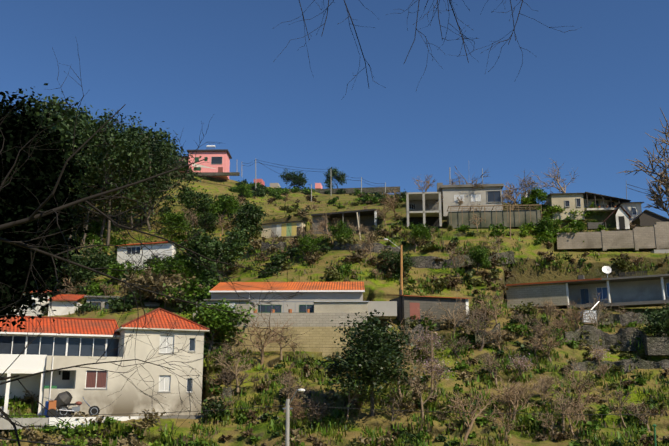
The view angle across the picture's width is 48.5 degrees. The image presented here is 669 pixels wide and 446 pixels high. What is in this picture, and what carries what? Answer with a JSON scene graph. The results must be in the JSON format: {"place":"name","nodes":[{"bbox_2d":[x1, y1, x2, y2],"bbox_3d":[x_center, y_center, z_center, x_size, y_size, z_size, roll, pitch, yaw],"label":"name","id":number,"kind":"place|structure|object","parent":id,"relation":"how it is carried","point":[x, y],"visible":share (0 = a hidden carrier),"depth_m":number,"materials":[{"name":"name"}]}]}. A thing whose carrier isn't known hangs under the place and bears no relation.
{"place":"outdoors","nodes":[
{"label":"outdoors","id":0,"kind":"place"},
{"bbox_2d":[0,176,668,445],"bbox_3d":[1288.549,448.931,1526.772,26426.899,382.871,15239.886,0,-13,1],"label":"hillside","id":1,"kind":"structure","parent":0,"point":[378,289],"depth_m":63.28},
{"bbox_2d":[0,88,99,379],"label":"tree","id":2,"kind":"object","parent":1,"relation":"on","point":[23,202],"visible":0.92,"depth_m":26.86,"materials":[{"name":"green plant"}]},
{"bbox_2d":[15,96,99,145],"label":"tree","id":3,"kind":"object","parent":1,"relation":"on","point":[80,120],"visible":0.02,"depth_m":124.57,"materials":[{"name":"green plant"}]},
{"bbox_2d":[11,83,121,166],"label":"tree","id":4,"kind":"object","parent":1,"relation":"on","point":[63,128],"visible":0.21,"depth_m":114.85,"materials":[{"name":"green plant"}]},
{"bbox_2d":[40,250,100,294],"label":"tree","id":5,"kind":"object","parent":1,"relation":"on","point":[83,275],"visible":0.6,"depth_m":72.71,"materials":[{"name":"green plant"}]},
{"bbox_2d":[45,94,100,131],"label":"tree","id":6,"kind":"object","parent":1,"relation":"on","point":[70,105],"visible":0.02,"depth_m":139.74,"materials":[{"name":"green plant"}]},
{"bbox_2d":[57,278,90,294],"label":"tree","id":7,"kind":"object","parent":1,"relation":"on","point":[72,289],"visible":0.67,"depth_m":71.61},
{"bbox_2d":[40,135,122,224],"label":"tree","id":8,"kind":"object","parent":1,"relation":"on","point":[76,142],"visible":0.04,"depth_m":112.84,"materials":[{"name":"green plant"}]},
{"bbox_2d":[14,290,160,315],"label":"buildings","id":9,"kind":"structure","parent":1,"relation":"on","point":[59,307],"depth_m":66.03,"materials":[{"name":"white paint"}]},
{"bbox_2d":[45,146,130,252],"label":"tree","id":10,"kind":"object","parent":1,"relation":"on","point":[90,172],"visible":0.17,"depth_m":102.28,"materials":[{"name":"green plant"}]},
{"bbox_2d":[74,242,114,278],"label":"tree","id":11,"kind":"object","parent":1,"relation":"on","point":[97,260],"visible":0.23,"depth_m":78.40,"materials":[{"name":"green plant"}]},
{"bbox_2d":[70,115,124,211],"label":"tree","id":12,"kind":"object","parent":1,"relation":"on","point":[89,120],"visible":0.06,"depth_m":127.21,"materials":[{"name":"green plant"}]},
{"bbox_2d":[88,219,107,238],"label":"tree","id":13,"kind":"object","parent":1,"relation":"on","point":[96,226],"visible":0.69,"depth_m":111.33,"materials":[{"name":"green plant"}]},
{"bbox_2d":[61,128,138,230],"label":"tree","id":14,"kind":"object","parent":1,"relation":"on","point":[84,222],"visible":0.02,"depth_m":116.11,"materials":[{"name":"green plant"}]},
{"bbox_2d":[66,155,143,249],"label":"tree","id":15,"kind":"object","parent":1,"relation":"on","point":[102,201],"visible":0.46,"depth_m":103.53,"materials":[{"name":"green plant"}]},
{"bbox_2d":[0,308,222,429],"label":"house","id":16,"kind":"structure","parent":1,"relation":"on","point":[74,341],"depth_m":46.82,"materials":[{"name":"beige paint"}]},
{"bbox_2d":[44,391,99,416],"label":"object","id":17,"kind":"object","parent":16,"relation":"on","point":[60,402],"visible":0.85,"depth_m":43.22,"materials":[{"name":"black"}]},
{"bbox_2d":[88,109,140,134],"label":"tree","id":18,"kind":"object","parent":1,"relation":"on","point":[110,114],"visible":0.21,"depth_m":171.85,"materials":[{"name":"green plant"}]},
{"bbox_2d":[69,109,161,250],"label":"tree","id":19,"kind":"object","parent":1,"relation":"on","point":[115,136],"visible":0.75,"depth_m":103.38,"materials":[{"name":"green plant"}]},
{"bbox_2d":[61,134,174,240],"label":"tree","id":20,"kind":"object","parent":1,"relation":"on","point":[130,189],"visible":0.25,"depth_m":108.17,"materials":[{"name":"green plant"}]},
{"bbox_2d":[94,158,176,231],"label":"tree","id":21,"kind":"object","parent":1,"relation":"on","point":[144,174],"visible":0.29,"depth_m":118.77,"materials":[{"name":"green plant"}]},
{"bbox_2d":[116,240,187,269],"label":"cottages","id":22,"kind":"structure","parent":1,"relation":"on","point":[159,248],"depth_m":100.79,"materials":[{"name":"white paint"}]},
{"bbox_2d":[120,123,193,226],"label":"tree","id":23,"kind":"object","parent":1,"relation":"on","point":[176,183],"visible":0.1,"depth_m":125.53,"materials":[{"name":"green plant"}]},
{"bbox_2d":[117,117,202,230],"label":"tree","id":24,"kind":"object","parent":1,"relation":"on","point":[163,162],"visible":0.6,"depth_m":119.49,"materials":[{"name":"green plant"}]},
{"bbox_2d":[125,131,198,222],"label":"tree","id":25,"kind":"object","parent":1,"relation":"on","point":[164,141],"visible":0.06,"depth_m":130.63,"materials":[{"name":"green plant"}]},
{"bbox_2d":[154,211,194,239],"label":"tree","id":26,"kind":"object","parent":1,"relation":"on","point":[176,221],"visible":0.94,"depth_m":107.40,"materials":[{"name":"green plant"}]},
{"bbox_2d":[146,252,214,282],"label":"tree","id":27,"kind":"object","parent":1,"relation":"on","point":[172,266],"visible":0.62,"depth_m":70.23,"materials":[{"name":"green plant"}]},
{"bbox_2d":[0,39,372,445],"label":"bare tree","id":28,"kind":"object","parent":1,"relation":"on","point":[33,216],"visible":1,"depth_m":9.87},
{"bbox_2d":[176,189,218,227],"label":"tree","id":29,"kind":"object","parent":1,"relation":"on","point":[205,203],"visible":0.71,"depth_m":120.81,"materials":[{"name":"green plant"}]},
{"bbox_2d":[196,210,218,232],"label":"tree","id":30,"kind":"object","parent":1,"relation":"on","point":[209,218],"visible":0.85,"depth_m":103.41,"materials":[{"name":"green plant"}]},
{"bbox_2d":[181,145,239,179],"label":"pink house","id":31,"kind":"structure","parent":1,"relation":"on","point":[218,167],"depth_m":199.24,"materials":[{"name":"paint"}]},
{"bbox_2d":[174,298,255,353],"bbox_3d":[-9.025,7.882,55.948,5.991,4.617,6.718,7,-11,-32],"label":"tree","id":32,"kind":"object","parent":1,"relation":"on","point":[214,319],"visible":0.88,"depth_m":55.24,"materials":[{"name":"green plant"}]},
{"bbox_2d":[175,225,255,279],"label":"tree","id":33,"kind":"object","parent":1,"relation":"on","point":[225,254],"visible":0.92,"depth_m":71.11,"materials":[{"name":"green plant"}]},
{"bbox_2d":[206,193,240,222],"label":"tree","id":34,"kind":"object","parent":1,"relation":"on","point":[224,206],"visible":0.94,"depth_m":119.87,"materials":[{"name":"green plant"}]},
{"bbox_2d":[211,343,252,391],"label":"bare tree","id":35,"kind":"object","parent":1,"relation":"on","point":[236,368],"visible":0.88,"depth_m":49.05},
{"bbox_2d":[213,366,262,398],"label":"bare tree","id":36,"kind":"object","parent":1,"relation":"on","point":[227,378],"visible":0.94,"depth_m":48.93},
{"bbox_2d":[235,182,252,199],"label":"bush","id":37,"kind":"object","parent":1,"relation":"on","point":[244,189],"visible":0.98,"depth_m":164.30,"materials":[{"name":"green plant"}]},
{"bbox_2d":[229,201,269,240],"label":"tree","id":38,"kind":"object","parent":1,"relation":"on","point":[251,216],"visible":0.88,"depth_m":95.31,"materials":[{"name":"green plant"}]},
{"bbox_2d":[233,305,303,364],"bbox_3d":[-4.601,8.244,53.466,3.912,4.246,6.159,-12,-17,41],"label":"bare tree","id":39,"kind":"object","parent":1,"relation":"on","point":[264,345],"visible":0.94,"depth_m":53.17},
{"bbox_2d":[255,317,304,359],"bbox_3d":[-4.089,8.430,54.697,3.311,3.300,2.909,-7,-13,25],"label":"bare tree","id":40,"kind":"object","parent":1,"relation":"on","point":[282,338],"visible":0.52,"depth_m":54.47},
{"bbox_2d":[278,168,307,189],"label":"tree","id":41,"kind":"object","parent":1,"relation":"on","point":[294,177],"visible":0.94,"depth_m":209.31,"materials":[{"name":"green plant"}]},
{"bbox_2d":[269,371,317,412],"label":"bare tree","id":42,"kind":"object","parent":1,"relation":"on","point":[295,388],"visible":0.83,"depth_m":46.30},
{"bbox_2d":[193,282,396,357],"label":"building","id":43,"kind":"structure","parent":1,"relation":"on","point":[318,307],"depth_m":57.77,"materials":[{"name":"concrete"}]},
{"bbox_2d":[284,393,308,418],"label":"bush","id":44,"kind":"object","parent":1,"relation":"on","point":[296,409],"visible":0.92,"depth_m":43.04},
{"bbox_2d":[2,195,605,445],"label":"bright shrub leaves","id":45,"kind":"object","parent":1,"relation":"on","point":[558,208],"visible":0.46,"depth_m":82.08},
{"bbox_2d":[294,234,322,260],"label":"bush","id":46,"kind":"object","parent":1,"relation":"on","point":[305,243],"visible":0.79,"depth_m":75.44,"materials":[{"name":"green plant"}]},
{"bbox_2d":[306,397,330,421],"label":"bush","id":47,"kind":"object","parent":1,"relation":"on","point":[322,411],"visible":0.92,"depth_m":43.48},
{"bbox_2d":[261,209,378,237],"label":"sheds","id":48,"kind":"object","parent":1,"relation":"on","point":[366,217],"visible":0.48,"depth_m":112.21,"materials":[{"name":"grey wood"}]},
{"bbox_2d":[307,211,336,243],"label":"bare tree","id":49,"kind":"object","parent":1,"relation":"on","point":[326,225],"visible":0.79,"depth_m":83.40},
{"bbox_2d":[254,179,399,193],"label":"ridge wall","id":50,"kind":"structure","parent":1,"relation":"on","point":[320,190],"depth_m":199.80,"materials":[{"name":"concrete"}]},
{"bbox_2d":[0,159,665,445],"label":"utility poles","id":51,"kind":"object","parent":1,"relation":"on","point":[288,405],"visible":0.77,"depth_m":41.05,"materials":[{"name":"concrete"}]},
{"bbox_2d":[0,177,668,445],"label":"grass tufts","id":52,"kind":"object","parent":1,"relation":"on","point":[193,428],"visible":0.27,"depth_m":48.81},
{"bbox_2d":[0,181,668,445],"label":"weed tufts","id":53,"kind":"object","parent":1,"relation":"on","point":[272,424],"visible":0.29,"depth_m":49.07,"materials":[{"name":"green plant"}]},
{"bbox_2d":[0,192,668,445],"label":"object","id":54,"kind":"object","parent":1,"relation":"on","point":[133,439],"visible":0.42,"depth_m":56.92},
{"bbox_2d":[0,179,668,445],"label":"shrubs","id":55,"kind":"object","parent":1,"relation":"on","point":[278,192],"depth_m":65.96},
{"bbox_2d":[1,176,668,445],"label":"dry tufts","id":56,"kind":"object","parent":1,"relation":"on","point":[344,403],"visible":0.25,"depth_m":48.79,"materials":[{"name":"brown plant"}]},
{"bbox_2d":[323,167,347,188],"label":"tree","id":57,"kind":"object","parent":1,"relation":"on","point":[341,179],"visible":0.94,"depth_m":204.11,"materials":[{"name":"green plant"}]},
{"bbox_2d":[327,220,355,241],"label":"bush","id":58,"kind":"object","parent":1,"relation":"on","point":[342,230],"visible":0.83,"depth_m":80.78,"materials":[{"name":"green plant"}]},
{"bbox_2d":[334,369,364,418],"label":"bare tree","id":59,"kind":"object","parent":1,"relation":"on","point":[350,401],"visible":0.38,"depth_m":45.07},
{"bbox_2d":[311,309,429,416],"bbox_3d":[1.879,8.361,44.862,7.008,6.979,7.433,-6,-14,24],"label":"tree","id":60,"kind":"object","parent":1,"relation":"on","point":[369,356],"visible":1,"depth_m":43.80,"materials":[{"name":"green plant"}]},
{"bbox_2d":[379,375,408,429],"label":"bare tree","id":61,"kind":"object","parent":1,"relation":"on","point":[393,402],"visible":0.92,"depth_m":44.77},
{"bbox_2d":[377,248,415,280],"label":"tree","id":62,"kind":"object","parent":1,"relation":"on","point":[396,255],"visible":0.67,"depth_m":68.48,"materials":[{"name":"green plant"}]},
{"bbox_2d":[386,316,426,406],"bbox_3d":[4.239,8.761,47.493,2.778,5.890,3.562,-8,-19,31],"label":"bare tree","id":63,"kind":"object","parent":1,"relation":"on","point":[408,362],"visible":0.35,"depth_m":47.59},
{"bbox_2d":[406,223,433,245],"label":"bush","id":64,"kind":"object","parent":1,"relation":"on","point":[420,231],"visible":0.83,"depth_m":77.81,"materials":[{"name":"green plant"}]},
{"bbox_2d":[399,341,441,420],"bbox_3d":[5.099,9.654,44.895,3.090,5.202,4.112,2,-14,-5],"label":"bare tree","id":65,"kind":"object","parent":1,"relation":"on","point":[418,387],"visible":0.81,"depth_m":44.72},
{"bbox_2d":[410,326,445,359],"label":"bare tree","id":66,"kind":"object","parent":1,"relation":"on","point":[433,339],"visible":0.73,"depth_m":54.25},
{"bbox_2d":[387,294,470,333],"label":"dark shed","id":67,"kind":"structure","parent":1,"relation":"on","point":[412,305],"depth_m":60.65,"materials":[{"name":"concrete"}]},
{"bbox_2d":[413,307,445,336],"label":"bare tree","id":68,"kind":"object","parent":1,"relation":"on","point":[435,317],"visible":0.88,"depth_m":59.36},
{"bbox_2d":[201,194,665,445],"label":"shrubs","id":69,"kind":"object","parent":1,"relation":"on","point":[331,273],"visible":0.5,"depth_m":62.80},
{"bbox_2d":[416,347,456,391],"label":"bare tree","id":70,"kind":"object","parent":1,"relation":"on","point":[428,369],"visible":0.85,"depth_m":49.10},
{"bbox_2d":[207,194,668,445],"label":"shrubs","id":71,"kind":"object","parent":1,"relation":"on","point":[454,283],"visible":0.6,"depth_m":67.78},
{"bbox_2d":[222,240,668,402],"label":"terrace walls","id":72,"kind":"structure","parent":1,"relation":"on","point":[626,335],"depth_m":61.01,"materials":[{"name":"stone"}]},
{"bbox_2d":[433,293,467,338],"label":"bare tree","id":73,"kind":"object","parent":1,"relation":"on","point":[457,314],"visible":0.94,"depth_m":59.78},
{"bbox_2d":[435,335,471,358],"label":"bare tree","id":74,"kind":"object","parent":1,"relation":"on","point":[460,344],"visible":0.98,"depth_m":54.99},
{"bbox_2d":[443,242,472,277],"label":"bare tree","id":75,"kind":"object","parent":1,"relation":"on","point":[452,255],"visible":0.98,"depth_m":70.02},
{"bbox_2d":[448,165,488,188],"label":"bare tree","id":76,"kind":"object","parent":1,"relation":"on","point":[454,183],"visible":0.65,"depth_m":92.89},
{"bbox_2d":[443,389,504,440],"bbox_3d":[8.243,11.614,44.278,3.816,3.335,2.167,-1,-13,3],"label":"bare tree","id":77,"kind":"object","parent":1,"relation":"on","point":[455,406],"visible":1,"depth_m":44.22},
{"bbox_2d":[454,299,499,329],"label":"bare tree","id":78,"kind":"object","parent":1,"relation":"on","point":[472,309],"visible":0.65,"depth_m":59.75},
{"bbox_2d":[467,246,491,271],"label":"bush","id":79,"kind":"object","parent":1,"relation":"on","point":[479,257],"visible":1,"depth_m":71.14,"materials":[{"name":"green plant"}]},
{"bbox_2d":[459,307,501,350],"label":"bare tree","id":80,"kind":"object","parent":1,"relation":"on","point":[479,326],"visible":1,"depth_m":56.70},
{"bbox_2d":[476,352,506,387],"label":"bare tree","id":81,"kind":"object","parent":1,"relation":"on","point":[488,361],"visible":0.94,"depth_m":52.36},
{"bbox_2d":[476,289,508,323],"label":"bare tree","id":82,"kind":"object","parent":1,"relation":"on","point":[495,305],"visible":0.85,"depth_m":60.63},
{"bbox_2d":[485,324,507,349],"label":"bare tree","id":83,"kind":"object","parent":1,"relation":"on","point":[494,334],"visible":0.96,"depth_m":56.85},
{"bbox_2d":[489,403,516,439],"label":"bare tree","id":84,"kind":"object","parent":1,"relation":"on","point":[500,422],"visible":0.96,"depth_m":44.42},
{"bbox_2d":[490,379,519,417],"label":"bare tree","id":85,"kind":"object","parent":1,"relation":"on","point":[508,405],"visible":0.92,"depth_m":47.48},
{"bbox_2d":[501,179,529,208],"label":"bare tree","id":86,"kind":"object","parent":1,"relation":"on","point":[513,188],"visible":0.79,"depth_m":93.17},
{"bbox_2d":[492,375,542,429],"bbox_3d":[11.739,11.497,47.386,3.218,3.688,3.048,-2,-10,3],"label":"bare tree","id":87,"kind":"object","parent":1,"relation":"on","point":[513,403],"visible":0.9,"depth_m":47.23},
{"bbox_2d":[505,350,531,382],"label":"bare tree","id":88,"kind":"object","parent":1,"relation":"on","point":[521,364],"visible":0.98,"depth_m":53.12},
{"bbox_2d":[510,307,536,335],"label":"bare tree","id":89,"kind":"object","parent":1,"relation":"on","point":[522,319],"visible":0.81,"depth_m":60.31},
{"bbox_2d":[515,170,536,203],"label":"bare tree","id":90,"kind":"object","parent":1,"relation":"on","point":[530,183],"visible":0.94,"depth_m":93.30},
{"bbox_2d":[406,183,668,229],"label":"houses","id":91,"kind":"structure","parent":1,"relation":"on","point":[488,199],"depth_m":91.12,"materials":[{"name":"grey paint"}]},
{"bbox_2d":[526,312,557,344],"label":"bare shrub","id":92,"kind":"object","parent":1,"relation":"on","point":[539,329],"visible":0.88,"depth_m":56.71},
{"bbox_2d":[531,375,558,400],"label":"bush","id":93,"kind":"object","parent":1,"relation":"on","point":[544,388],"visible":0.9,"depth_m":49.80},
{"bbox_2d":[533,216,558,234],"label":"bush","id":94,"kind":"object","parent":1,"relation":"on","point":[548,222],"visible":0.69,"depth_m":83.40,"materials":[{"name":"green plant"}]},
{"bbox_2d":[525,333,569,364],"bbox_3d":[15.983,9.363,55.477,3.330,2.821,3.349,9,-18,-32],"label":"bare shrub","id":95,"kind":"object","parent":1,"relation":"on","point":[550,344],"visible":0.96,"depth_m":55.67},
{"bbox_2d":[535,410,559,439],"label":"bare shrub","id":96,"kind":"object","parent":1,"relation":"on","point":[549,419],"visible":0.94,"depth_m":44.83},
{"bbox_2d":[541,299,558,323],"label":"bush","id":97,"kind":"object","parent":1,"relation":"on","point":[548,308],"visible":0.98,"depth_m":61.17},
{"bbox_2d":[529,158,577,192],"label":"bare tree","id":98,"kind":"object","parent":1,"relation":"on","point":[557,180],"visible":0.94,"depth_m":97.82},
{"bbox_2d":[549,316,572,332],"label":"bush","id":99,"kind":"object","parent":1,"relation":"on","point":[558,326],"visible":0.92,"depth_m":60.42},
{"bbox_2d":[539,390,588,432],"bbox_3d":[14.537,11.610,45.889,2.964,2.561,2.229,9,-16,-33],"label":"bare shrub","id":100,"kind":"object","parent":1,"relation":"on","point":[563,409],"visible":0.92,"depth_m":45.67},
{"bbox_2d":[554,297,589,328],"bbox_3d":[19.695,8.295,61.654,2.957,4.278,3.213,-9,-5,1],"label":"bare shrub","id":101,"kind":"object","parent":1,"relation":"on","point":[571,316],"visible":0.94,"depth_m":61.30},
{"bbox_2d":[555,398,591,438],"bbox_3d":[14.359,11.838,44.916,3.184,2.550,2.264,8,-15,-30],"label":"bare shrub","id":102,"kind":"object","parent":1,"relation":"on","point":[574,416],"visible":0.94,"depth_m":44.84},
{"bbox_2d":[552,374,600,423],"bbox_3d":[15.533,11.419,47.653,2.236,3.361,3.017,13,-18,-43],"label":"bare shrub","id":103,"kind":"object","parent":1,"relation":"on","point":[586,392],"visible":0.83,"depth_m":47.31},
{"bbox_2d":[564,352,601,401],"bbox_3d":[16.555,10.482,49.633,2.791,3.922,2.738,-8,-15,31],"label":"bare shrub","id":104,"kind":"object","parent":1,"relation":"on","point":[573,374],"visible":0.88,"depth_m":49.64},
{"bbox_2d":[503,266,668,308],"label":"building","id":105,"kind":"structure","parent":1,"relation":"on","point":[633,291],"depth_m":68.74,"materials":[{"name":"paint"}]},
{"bbox_2d":[578,301,598,323],"bbox_3d":[22.303,7.746,64.514,2.272,2.134,1.188,2,-13,-10],"label":"ibc tank","id":106,"kind":"object","parent":1,"relation":"on","point":[586,318],"visible":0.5,"depth_m":63.81,"materials":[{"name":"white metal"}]},
{"bbox_2d":[584,299,609,327],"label":"bare shrub","id":107,"kind":"object","parent":1,"relation":"on","point":[602,317],"visible":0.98,"depth_m":62.18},
{"bbox_2d":[587,342,612,365],"bbox_3d":[20.392,10.261,57.254,2.038,2.922,1.961,-1,-13,2],"label":"blossom","id":108,"kind":"object","parent":1,"relation":"on","point":[600,355],"visible":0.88,"depth_m":57.10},
{"bbox_2d":[556,222,668,252],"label":"retaining wall","id":109,"kind":"structure","parent":1,"relation":"on","point":[655,236],"depth_m":83.61,"materials":[{"name":"concrete"}]},
{"bbox_2d":[597,378,631,427],"bbox_3d":[17.602,11.562,46.157,2.046,3.597,2.558,-7,-14,-2],"label":"bare shrub","id":110,"kind":"object","parent":1,"relation":"on","point":[620,402],"visible":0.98,"depth_m":46.29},
{"bbox_2d":[616,401,663,431],"bbox_3d":[19.420,12.471,47.828,2.431,2.275,3.779,-1,-13,3],"label":"bare shrub","id":111,"kind":"object","parent":1,"relation":"on","point":[634,410],"visible":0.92,"depth_m":47.25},
{"bbox_2d":[616,108,668,186],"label":"bare tree","id":112,"kind":"object","parent":1,"relation":"on","point":[655,160],"visible":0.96,"depth_m":88.45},
{"bbox_2d":[638,303,668,355],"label":"bush","id":113,"kind":"object","parent":1,"relation":"on","point":[659,321],"visible":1,"depth_m":59.70,"materials":[{"name":"green plant"}]},
{"bbox_2d":[643,166,668,215],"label":"bare tree","id":114,"kind":"object","parent":1,"relation":"on","point":[657,199],"visible":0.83,"depth_m":92.21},
{"bbox_2d":[644,337,668,354],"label":"dry stone wall","id":115,"kind":"structure","parent":1,"relation":"on","point":[656,345],"depth_m":58.25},
{"bbox_2d":[0,0,668,218],"label":"sky","id":116,"kind":"structure","parent":0,"point":[587,98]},
{"bbox_2d":[273,0,581,98],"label":"bare branches","id":117,"kind":"object","parent":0,"point":[466,38],"visible":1,"depth_m":6.12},
{"bbox_2d":[524,187,548,203],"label":"tree","id":118,"kind":"object","parent":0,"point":[539,194],"visible":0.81,"depth_m":92.19,"materials":[{"name":"green plant"}]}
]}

